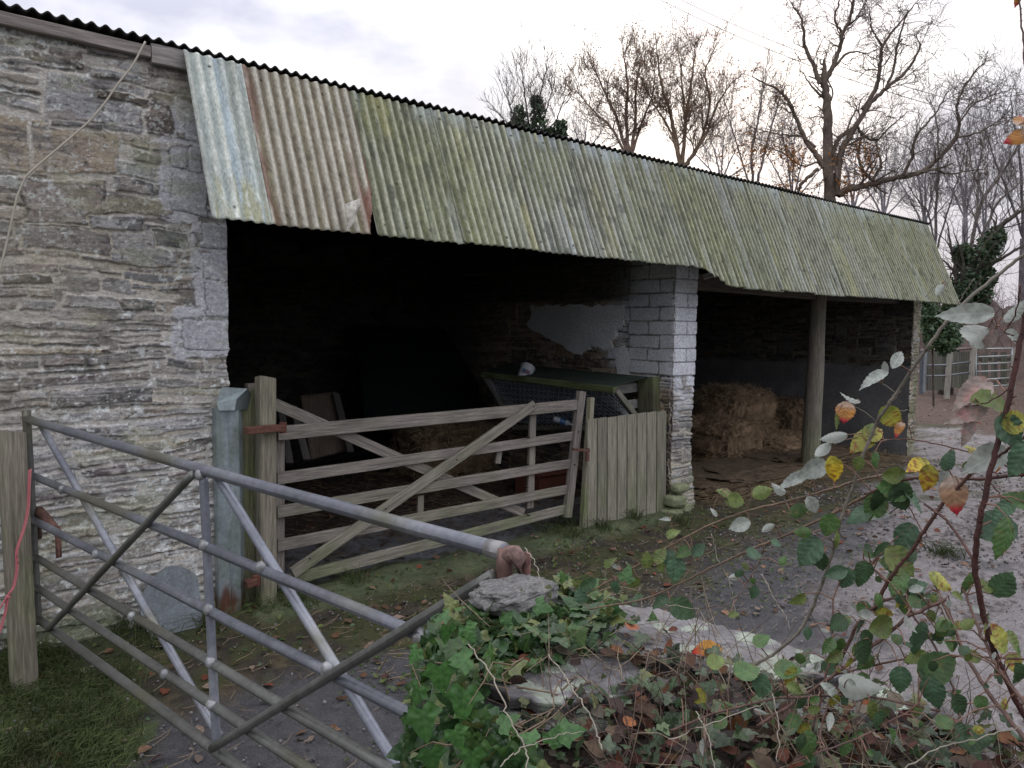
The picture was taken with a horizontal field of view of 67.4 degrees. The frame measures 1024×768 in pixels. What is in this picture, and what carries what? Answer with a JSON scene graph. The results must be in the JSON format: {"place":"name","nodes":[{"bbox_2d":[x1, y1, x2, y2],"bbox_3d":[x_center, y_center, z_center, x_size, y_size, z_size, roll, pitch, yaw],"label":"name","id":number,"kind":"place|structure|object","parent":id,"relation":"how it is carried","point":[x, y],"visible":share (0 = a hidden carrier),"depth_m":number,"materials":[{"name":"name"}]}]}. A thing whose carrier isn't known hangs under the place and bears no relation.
{"place":"outdoors","nodes":[
{"label":"outdoors","id":0,"kind":"place"},
{"bbox_2d":[0,381,1023,767],"bbox_3d":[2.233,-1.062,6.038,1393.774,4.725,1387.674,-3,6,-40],"label":"ground","id":1,"kind":"structure","parent":0,"point":[290,627],"depth_m":4.98,"materials":[{"name":"grey gravel"}]},
{"bbox_2d":[0,430,38,693],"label":"shutting post","id":2,"kind":"object","parent":1,"relation":"on","point":[22,639],"visible":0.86,"depth_m":3.46,"materials":[{"name":"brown wood"}]},
{"bbox_2d":[0,469,31,632],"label":"baler twine","id":3,"kind":"object","parent":2,"relation":"hanging from","point":[6,599],"visible":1,"depth_m":3.41,"materials":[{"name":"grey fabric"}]},
{"bbox_2d":[140,566,202,636],"bbox_3d":[-1.858,1.214,4.181,0.311,0.409,0.145,-3,6,-40],"label":"roof slate","id":4,"kind":"object","parent":1,"relation":"on","point":[166,608],"visible":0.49,"depth_m":4.19,"materials":[{"name":"grey stone"}]},
{"bbox_2d":[212,383,255,613],"bbox_3d":[-1.633,0.682,4.521,0.190,1.361,0.388,2,4,11],"label":"clad post","id":5,"kind":"object","parent":1,"relation":"on","point":[233,444],"visible":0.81,"depth_m":4.41,"materials":[{"name":"grey metal"}]},
{"bbox_2d":[255,376,276,606],"bbox_3d":[-1.463,0.652,4.558,0.108,1.414,0.102,-3,6,-40],"label":"gate post","id":6,"kind":"object","parent":1,"relation":"on","point":[265,464],"visible":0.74,"depth_m":4.51,"materials":[{"name":"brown wood"}]},
{"bbox_2d":[243,391,585,588],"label":"field gate","id":7,"kind":"structure","parent":6,"relation":"attached to","point":[334,539],"depth_m":5.36,"materials":[{"name":"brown wood"}]},
{"bbox_2d":[277,412,293,463],"bbox_3d":[-2.090,0.464,7.055,0.074,0.504,0.390,-2,5,-29],"label":"batten","id":8,"kind":"object","parent":1,"relation":"on","point":[288,450],"visible":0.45,"depth_m":6.98,"materials":[{"name":"brown wood"}]},
{"bbox_2d":[292,406,310,460],"bbox_3d":[-1.978,0.454,7.149,0.073,0.477,0.377,-2,5,-35],"label":"batten","id":9,"kind":"object","parent":1,"relation":"on","point":[303,447],"visible":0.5,"depth_m":7.07,"materials":[{"name":"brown wood"}]},
{"bbox_2d":[300,392,345,459],"bbox_3d":[-1.813,0.392,7.397,0.432,0.602,0.332,-3,6,-40],"label":"plywood sheet","id":10,"kind":"object","parent":1,"relation":"on","point":[321,405],"visible":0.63,"depth_m":7.38,"materials":[{"name":"brown wood"}]},
{"bbox_2d":[332,393,353,452],"bbox_3d":[-1.638,0.373,7.433,0.073,0.548,0.378,-2,5,-36],"label":"batten","id":11,"kind":"object","parent":1,"relation":"on","point":[341,415],"visible":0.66,"depth_m":7.46,"materials":[{"name":"brown wood"}]},
{"bbox_2d":[1,507,877,767],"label":"ground weeds","id":12,"kind":"object","parent":1,"relation":"on","point":[393,688],"visible":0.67,"depth_m":4.91,"materials":[{"name":"green plant"}]},
{"bbox_2d":[0,504,944,767],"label":"dry stalks","id":13,"kind":"object","parent":1,"relation":"on","point":[449,594],"visible":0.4,"depth_m":4.61,"materials":[{"name":"beige plant"}]},
{"bbox_2d":[0,0,959,650],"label":"stone barn","id":14,"kind":"structure","parent":1,"relation":"on","point":[194,230],"depth_m":5.01,"materials":[{"name":"grey stone"}]},
{"bbox_2d":[0,41,145,271],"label":"cable","id":15,"kind":"object","parent":14,"relation":"attached to","point":[62,144],"visible":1,"depth_m":3.71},
{"bbox_2d":[481,363,646,429],"bbox_3d":[0.432,0.202,7.702,0.582,0.712,2.172,-3,6,-40],"label":"animal hutch","id":16,"kind":"object","parent":14,"relation":"attached to","point":[540,384],"visible":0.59,"depth_m":7.58,"materials":[{"name":"green wood"}]},
{"bbox_2d":[553,416,571,425],"bbox_3d":[0.503,0.364,7.541,0.205,0.103,0.067,1,4,1],"label":"bottle","id":17,"kind":"object","parent":16,"relation":"in","point":[561,421],"visible":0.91,"depth_m":7.52,"materials":[{"name":"plastic"}]},
{"bbox_2d":[572,397,665,527],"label":"boarded gate","id":18,"kind":"structure","parent":14,"relation":"attached to","point":[624,462],"depth_m":6.61,"materials":[{"name":"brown wood"}]},
{"bbox_2d":[616,382,637,407],"bbox_3d":[1.093,0.206,7.250,0.480,0.442,0.083,-3,6,-40],"label":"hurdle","id":19,"kind":"object","parent":14,"relation":"attached to","point":[628,388],"visible":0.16,"depth_m":7.21,"materials":[{"name":"grey wood"}]},
{"bbox_2d":[0,505,972,767],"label":"grass","id":20,"kind":"structure","parent":1,"relation":"on","point":[80,715],"depth_m":3.34,"materials":[{"name":"green plant"}]},
{"bbox_2d":[1,392,1023,767],"bbox_3d":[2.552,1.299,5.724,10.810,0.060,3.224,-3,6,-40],"label":"fallen leaves","id":21,"kind":"object","parent":1,"relation":"on","point":[981,486],"visible":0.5,"depth_m":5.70,"materials":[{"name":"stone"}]},
{"bbox_2d":[477,15,589,137],"bbox_3d":[0.922,-8.520,34.216,4.427,15.198,3.836,-3,6,-40],"label":"ivy clad tree","id":22,"kind":"object","parent":1,"relation":"on","point":[538,111],"visible":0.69,"depth_m":33.83,"materials":[{"name":"brown plant"}]},
{"bbox_2d":[515,468,578,497],"bbox_3d":[0.339,0.985,7.691,0.562,0.291,0.412,-3,6,-40],"label":"trough","id":23,"kind":"object","parent":1,"relation":"on","point":[550,479],"visible":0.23,"depth_m":7.53,"materials":[{"name":"metal"}]},
{"bbox_2d":[529,76,658,152],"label":"hazy tree","id":24,"kind":"object","parent":1,"relation":"on","point":[579,129],"visible":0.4,"depth_m":47.92,"materials":[{"name":"brown plant"}]},
{"bbox_2d":[285,443,919,572],"bbox_3d":[1.001,1.072,8.498,9.011,0.338,3.698,-3,6,-40],"label":"loose straw","id":25,"kind":"object","parent":1,"relation":"on","point":[745,473],"visible":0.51,"depth_m":8.46,"materials":[{"name":"brown plant"}]},
{"bbox_2d":[383,420,505,481],"bbox_3d":[-0.742,0.758,8.637,1.330,0.976,1.142,-3,6,-40],"label":"hay bale","id":26,"kind":"object","parent":25,"relation":"on","point":[411,440],"visible":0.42,"depth_m":8.29},
{"bbox_2d":[555,1,708,152],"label":"twiggy tree","id":27,"kind":"object","parent":1,"relation":"on","point":[625,144],"visible":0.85,"depth_m":26.96,"materials":[{"name":"brown plant"}]},
{"bbox_2d":[638,377,660,412],"bbox_3d":[1.369,0.587,7.317,0.351,1.335,0.202,-3,6,-40],"label":"mossy post","id":28,"kind":"object","parent":1,"relation":"on","point":[648,394],"visible":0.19,"depth_m":7.15,"materials":[{"name":"green wood"}]},
{"bbox_2d":[611,1,756,165],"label":"twiggy tree","id":29,"kind":"object","parent":1,"relation":"on","point":[687,104],"visible":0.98,"depth_m":25.88,"materials":[{"name":"brown plant"}]},
{"bbox_2d":[657,96,783,182],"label":"hazy tree","id":30,"kind":"object","parent":1,"relation":"on","point":[714,153],"visible":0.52,"depth_m":45.94,"materials":[{"name":"brown plant"}]},
{"bbox_2d":[690,410,770,461],"bbox_3d":[2.700,0.769,9.979,1.157,0.897,1.101,-3,6,-40],"label":"hay bale","id":31,"kind":"object","parent":1,"relation":"on","point":[718,435],"visible":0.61,"depth_m":9.64},
{"bbox_2d":[692,381,783,431],"bbox_3d":[3.029,0.387,10.555,1.300,0.918,1.035,-3,6,-40],"label":"hay bale","id":32,"kind":"object","parent":31,"relation":"on","point":[732,398],"visible":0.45,"depth_m":10.27},
{"bbox_2d":[468,573,999,767],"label":"garden wall","id":33,"kind":"structure","parent":1,"relation":"on","point":[507,594],"depth_m":1.39,"materials":[{"name":"stone"}]},
{"bbox_2d":[482,539,530,574],"bbox_3d":[-0.013,0.423,1.681,0.111,0.154,0.055,3,5,29],"label":"hinge hook","id":34,"kind":"object","parent":33,"relation":"attached to","point":[517,557],"visible":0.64,"depth_m":1.66,"materials":[{"name":"metal"}]},
{"bbox_2d":[22,410,512,767],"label":"metal gate","id":35,"kind":"structure","parent":34,"relation":"attached to","point":[213,710],"depth_m":2.49,"materials":[{"name":"metal"}]},
{"bbox_2d":[375,564,691,767],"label":"ivy","id":36,"kind":"object","parent":33,"relation":"on","point":[448,719],"visible":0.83,"depth_m":1.34,"materials":[{"name":"green plant"}]},
{"bbox_2d":[468,644,528,767],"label":"dry stalk","id":37,"kind":"object","parent":36,"relation":"on","point":[506,713],"visible":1,"depth_m":1.10,"materials":[{"name":"beige plant"}]},
{"bbox_2d":[525,548,546,591],"bbox_3d":[0.048,0.361,1.501,0.007,0.056,0.113,-1,5,-21],"label":"dry stalk","id":38,"kind":"object","parent":36,"relation":"on","point":[537,567],"visible":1,"depth_m":1.50,"materials":[{"name":"beige plant"}]},
{"bbox_2d":[500,731,583,766],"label":"dry stalk","id":39,"kind":"object","parent":36,"relation":"on","point":[534,744],"visible":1,"depth_m":1.05,"materials":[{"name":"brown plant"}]},
{"bbox_2d":[625,622,638,629],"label":"fallen leaf","id":40,"kind":"object","parent":33,"relation":"on","point":[631,626],"visible":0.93,"depth_m":1.51,"materials":[{"name":"orange plant"}]},
{"bbox_2d":[663,639,671,652],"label":"fallen leaf","id":41,"kind":"object","parent":33,"relation":"on","point":[668,644],"visible":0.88,"depth_m":1.43,"materials":[{"name":"brown plant"}]},
{"bbox_2d":[665,604,710,638],"bbox_3d":[0.308,0.409,1.330,0.087,0.044,0.015,4,5,38],"label":"dry stalk","id":42,"kind":"object","parent":33,"relation":"on","point":[692,608],"visible":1,"depth_m":1.33,"materials":[{"name":"beige plant"}]},
{"bbox_2d":[692,640,722,655],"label":"fallen leaf","id":43,"kind":"object","parent":33,"relation":"on","point":[709,643],"visible":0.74,"depth_m":1.42,"materials":[{"name":"orange plant"}]},
{"bbox_2d":[471,616,1023,767],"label":"leaf litter","id":44,"kind":"object","parent":33,"relation":"on","point":[762,759],"visible":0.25,"depth_m":1.21,"materials":[{"name":"brown plant"}]},
{"bbox_2d":[623,716,635,726],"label":"fallen leaf","id":45,"kind":"object","parent":44,"relation":"on","point":[629,720],"visible":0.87,"depth_m":1.21,"materials":[{"name":"orange plant"}]},
{"bbox_2d":[694,688,707,703],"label":"fallen leaf","id":46,"kind":"object","parent":44,"relation":"on","point":[704,695],"visible":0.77,"depth_m":1.27,"materials":[{"name":"yellow plant"}]},
{"bbox_2d":[695,711,714,767],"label":"dry stalk","id":47,"kind":"object","parent":44,"relation":"on","point":[708,737],"visible":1,"depth_m":1.01,"materials":[{"name":"brown plant"}]},
{"bbox_2d":[442,554,1023,767],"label":"dead twigs","id":48,"kind":"object","parent":44,"relation":"on","point":[707,710],"visible":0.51,"depth_m":1.21,"materials":[{"name":"brown plant"}]},
{"bbox_2d":[548,654,602,749],"bbox_3d":[0.095,0.461,1.127,0.013,0.067,0.170,-1,5,-23],"label":"dry stalk","id":49,"kind":"object","parent":48,"relation":"on","point":[581,702],"visible":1,"depth_m":1.12,"materials":[{"name":"beige plant"}]},
{"bbox_2d":[668,685,812,739],"bbox_3d":[0.322,0.460,1.076,0.223,0.054,0.007,0,4,-14],"label":"dry stalk","id":50,"kind":"object","parent":44,"relation":"on","point":[726,717],"visible":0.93,"depth_m":1.07,"materials":[{"name":"brown plant"}]},
{"bbox_2d":[772,693,779,761],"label":"dry stalk","id":51,"kind":"object","parent":44,"relation":"on","point":[778,726],"visible":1,"depth_m":1.02,"materials":[{"name":"brown plant"}]},
{"bbox_2d":[669,522,1023,767],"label":"bramble","id":52,"kind":"object","parent":44,"relation":"on","point":[935,670],"visible":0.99,"depth_m":1.04,"materials":[{"name":"green plant"}]},
{"bbox_2d":[814,422,1023,610],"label":"bramble","id":53,"kind":"object","parent":52,"relation":"on","point":[894,487],"visible":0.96,"depth_m":1.03,"materials":[{"name":"green plant"}]},
{"bbox_2d":[905,726,1023,767],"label":"dry stalk","id":54,"kind":"object","parent":52,"relation":"on","point":[921,758],"visible":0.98,"depth_m":0.93,"materials":[{"name":"brown plant"}]},
{"bbox_2d":[934,284,1023,721],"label":"bramble","id":55,"kind":"object","parent":52,"relation":"attached to","point":[977,397],"visible":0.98,"depth_m":0.89,"materials":[{"name":"green plant"}]},
{"bbox_2d":[1003,0,1023,144],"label":"bramble","id":56,"kind":"object","parent":52,"relation":"attached to","point":[1016,137],"visible":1,"depth_m":0.85,"materials":[{"name":"orange plant"}]},
{"bbox_2d":[862,700,870,714],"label":"fallen leaf","id":57,"kind":"object","parent":44,"relation":"on","point":[865,702],"visible":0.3,"depth_m":1.27,"materials":[{"name":"brown plant"}]},
{"bbox_2d":[474,594,1023,767],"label":"creeping ivy leaves","id":58,"kind":"object","parent":33,"relation":"on","point":[670,719],"visible":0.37,"depth_m":1.19,"materials":[{"name":"green plant"}]},
{"bbox_2d":[574,458,940,619],"bbox_3d":[0.377,0.270,1.290,0.597,0.324,0.052,3,5,29],"label":"bramble","id":59,"kind":"object","parent":33,"relation":"on","point":[812,469],"visible":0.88,"depth_m":1.33,"materials":[{"name":"green plant"}]},
{"bbox_2d":[711,533,735,624],"bbox_3d":[0.368,0.335,1.327,0.011,0.141,0.069,-1,5,-25],"label":"dry stalk","id":60,"kind":"object","parent":59,"relation":"hanging from","point":[725,573],"visible":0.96,"depth_m":1.33,"materials":[{"name":"brown plant"}]},
{"bbox_2d":[761,574,789,629],"bbox_3d":[0.440,0.361,1.277,0.009,0.076,0.065,-2,5,-30],"label":"dry stalk","id":61,"kind":"object","parent":59,"relation":"hanging from","point":[774,598],"visible":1,"depth_m":1.28,"materials":[{"name":"brown plant"}]},
{"bbox_2d":[752,253,1023,665],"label":"bramble","id":62,"kind":"object","parent":33,"relation":"on","point":[810,550],"visible":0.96,"depth_m":1.09,"materials":[{"name":"green plant"}]},
{"bbox_2d":[698,21,826,181],"bbox_3d":[10.825,-8.288,33.326,5.646,14.377,3.544,-3,6,-40],"label":"slender tree","id":63,"kind":"object","parent":1,"relation":"on","point":[771,125],"visible":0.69,"depth_m":32.99,"materials":[{"name":"brown plant"}]},
{"bbox_2d":[770,392,804,432],"bbox_3d":[4.323,0.635,11.935,1.280,1.074,1.168,-3,6,-40],"label":"hay bale","id":64,"kind":"object","parent":1,"relation":"on","point":[792,408],"visible":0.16,"depth_m":11.45},
{"bbox_2d":[762,425,821,452],"bbox_3d":[3.489,0.936,10.573,1.494,0.762,1.299,-3,6,-40],"label":"hay bale","id":65,"kind":"object","parent":1,"relation":"on","point":[784,440],"visible":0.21,"depth_m":10.17},
{"bbox_2d":[741,79,868,191],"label":"hazy tree","id":66,"kind":"object","parent":1,"relation":"on","point":[788,173],"visible":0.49,"depth_m":44.89,"materials":[{"name":"brown plant"}]},
{"bbox_2d":[785,112,927,206],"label":"hazy tree","id":67,"kind":"object","parent":1,"relation":"on","point":[852,201],"visible":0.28,"depth_m":49.95,"materials":[{"name":"brown plant"}]},
{"bbox_2d":[705,0,1023,213],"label":"oak tree","id":68,"kind":"object","parent":1,"relation":"on","point":[831,163],"visible":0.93,"depth_m":24.91,"materials":[{"name":"brown plant"}]},
{"bbox_2d":[834,103,973,214],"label":"hazy tree","id":69,"kind":"object","parent":1,"relation":"on","point":[884,207],"visible":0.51,"depth_m":41.94,"materials":[{"name":"brown plant"}]},
{"bbox_2d":[919,351,922,393],"bbox_3d":[10.139,-0.289,18.994,0.162,1.074,0.084,-18,19,-77],"label":"steel post","id":70,"kind":"object","parent":1,"relation":"on","point":[921,377],"visible":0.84,"depth_m":18.97,"materials":[{"name":"grey metal"}]},
{"bbox_2d":[922,351,927,391],"bbox_3d":[10.209,-0.307,18.994,0.163,1.041,0.134,-3,6,-40],"label":"steel post","id":71,"kind":"object","parent":1,"relation":"on","point":[924,372],"visible":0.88,"depth_m":18.96,"materials":[{"name":"grey metal"}]},
{"bbox_2d":[926,352,946,390],"bbox_3d":[11.427,-0.355,20.610,0.655,1.060,0.124,1,4,0],"label":"board fence","id":72,"kind":"object","parent":1,"relation":"on","point":[939,382],"visible":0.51,"depth_m":20.59,"materials":[{"name":"grey wood"}]},
{"bbox_2d":[867,103,1011,221],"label":"hazy tree","id":73,"kind":"object","parent":1,"relation":"on","point":[921,201],"visible":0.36,"depth_m":43.84,"materials":[{"name":"brown plant"}]},
{"bbox_2d":[920,302,964,405],"bbox_3d":[8.028,-0.674,14.400,0.886,2.207,0.467,1,4,7],"label":"ivy bush","id":74,"kind":"object","parent":1,"relation":"on","point":[946,341],"visible":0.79,"depth_m":14.32,"materials":[{"name":"green plant"}]},
{"bbox_2d":[872,41,1014,305],"bbox_3d":[17.072,-6.951,30.173,5.365,12.187,3.695,0,4,-10],"label":"slender tree","id":75,"kind":"object","parent":1,"relation":"on","point":[934,234],"visible":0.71,"depth_m":29.93,"materials":[{"name":"brown plant"}]},
{"bbox_2d":[944,352,952,398],"bbox_3d":[10.806,-0.213,18.994,0.217,1.182,0.139,-3,6,-40],"label":"fence post","id":76,"kind":"object","parent":1,"relation":"on","point":[948,370],"visible":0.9,"depth_m":18.96,"materials":[{"name":"grey wood"}]},
{"bbox_2d":[920,347,971,351],"bbox_3d":[10.765,-0.856,19.000,1.273,0.132,0.064,1,4,0],"label":"fence rail","id":77,"kind":"object","parent":76,"relation":"attached to","point":[967,348],"visible":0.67,"depth_m":18.97,"materials":[{"name":"grey metal"}]},
{"bbox_2d":[926,372,969,376],"bbox_3d":[10.766,-0.239,18.999,1.274,0.166,0.050,1,4,0],"label":"fence rail","id":78,"kind":"object","parent":76,"relation":"attached to","point":[945,375],"visible":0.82,"depth_m":18.98,"materials":[{"name":"grey metal"}]},
{"bbox_2d":[927,361,970,365],"bbox_3d":[10.766,-0.503,18.999,1.274,0.166,0.050,1,4,0],"label":"fence rail","id":79,"kind":"object","parent":76,"relation":"attached to","point":[952,364],"visible":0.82,"depth_m":18.98,"materials":[{"name":"grey metal"}]},
{"bbox_2d":[887,86,1023,243],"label":"hazy tree","id":80,"kind":"object","parent":1,"relation":"on","point":[965,199],"visible":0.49,"depth_m":37.97,"materials":[{"name":"brown plant"}]},
{"bbox_2d":[950,351,969,387],"bbox_3d":[12.083,-0.380,20.610,0.656,1.002,0.119,1,4,0],"label":"board fence","id":81,"kind":"object","parent":1,"relation":"on","point":[957,381],"visible":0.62,"depth_m":20.59,"materials":[{"name":"grey wood"}]},
{"bbox_2d":[913,94,1023,394],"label":"tree","id":82,"kind":"object","parent":1,"relation":"on","point":[980,260],"visible":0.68,"depth_m":20.85,"materials":[{"name":"green plant"}]},
{"bbox_2d":[916,298,1023,383],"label":"hedge bank","id":83,"kind":"structure","parent":1,"relation":"on","point":[1005,340],"depth_m":26.09,"materials":[{"name":"brown plant"}]},
{"bbox_2d":[919,258,1023,362],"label":"scrub","id":84,"kind":"object","parent":83,"relation":"on","point":[997,300],"visible":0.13,"depth_m":27.21,"materials":[{"name":"brown plant"}]},
{"bbox_2d":[917,82,1023,277],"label":"hazy tree","id":85,"kind":"object","parent":1,"relation":"on","point":[984,221],"visible":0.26,"depth_m":45.93,"materials":[{"name":"grey plant"}]},
{"bbox_2d":[968,345,976,378],"bbox_3d":[11.398,-0.358,18.994,0.221,1.295,0.147,-3,6,-40],"label":"fence post","id":86,"kind":"object","parent":1,"relation":"on","point":[973,351],"visible":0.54,"depth_m":18.96,"materials":[{"name":"grey wood"}]},
{"bbox_2d":[975,348,1012,386],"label":"yard gate","id":87,"kind":"structure","parent":86,"relation":"attached to","point":[976,371],"depth_m":18.98,"materials":[{"name":"grey metal"}]},
{"bbox_2d":[929,57,1023,247],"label":"slender tree","id":88,"kind":"object","parent":1,"relation":"on","point":[976,217],"visible":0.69,"depth_m":27.99,"materials":[{"name":"brown plant"}]},
{"bbox_2d":[939,22,1023,302],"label":"slender tree","id":89,"kind":"object","parent":1,"relation":"on","point":[1021,266],"visible":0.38,"depth_m":37.92,"materials":[{"name":"brown plant"}]},
{"bbox_2d":[977,352,1010,384],"bbox_3d":[12.964,-0.398,20.611,1.051,0.933,0.115,1,4,0],"label":"board fence","id":90,"kind":"object","parent":1,"relation":"on","point":[995,367],"visible":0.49,"depth_m":20.59,"materials":[{"name":"grey wood"}]},
{"bbox_2d":[1009,347,1015,389],"bbox_3d":[12.423,-0.382,18.994,0.231,1.047,0.132,-3,6,-40],"label":"fence post","id":91,"kind":"object","parent":1,"relation":"on","point":[1012,358],"visible":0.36,"depth_m":18.97,"materials":[{"name":"grey wood"}]},
{"bbox_2d":[2,0,1023,307],"label":"sky","id":92,"kind":"structure","parent":0,"point":[440,52],"materials":[{"name":"white"}]},
{"bbox_2d":[518,362,534,374],"bbox_3d":[0.146,-0.119,7.793,0.205,0.207,0.157,-9,10,-66],"label":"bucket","id":93,"kind":"object","parent":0,"point":[526,368],"visible":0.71,"depth_m":7.75,"materials":[{"name":"plastic"}]},
{"bbox_2d":[661,0,1018,128],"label":"overhead wire","id":94,"kind":"object","parent":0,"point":[852,80],"visible":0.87,"depth_m":25.21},
{"bbox_2d":[682,0,1015,116],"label":"overhead wire","id":95,"kind":"object","parent":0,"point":[854,70],"visible":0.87,"depth_m":25.53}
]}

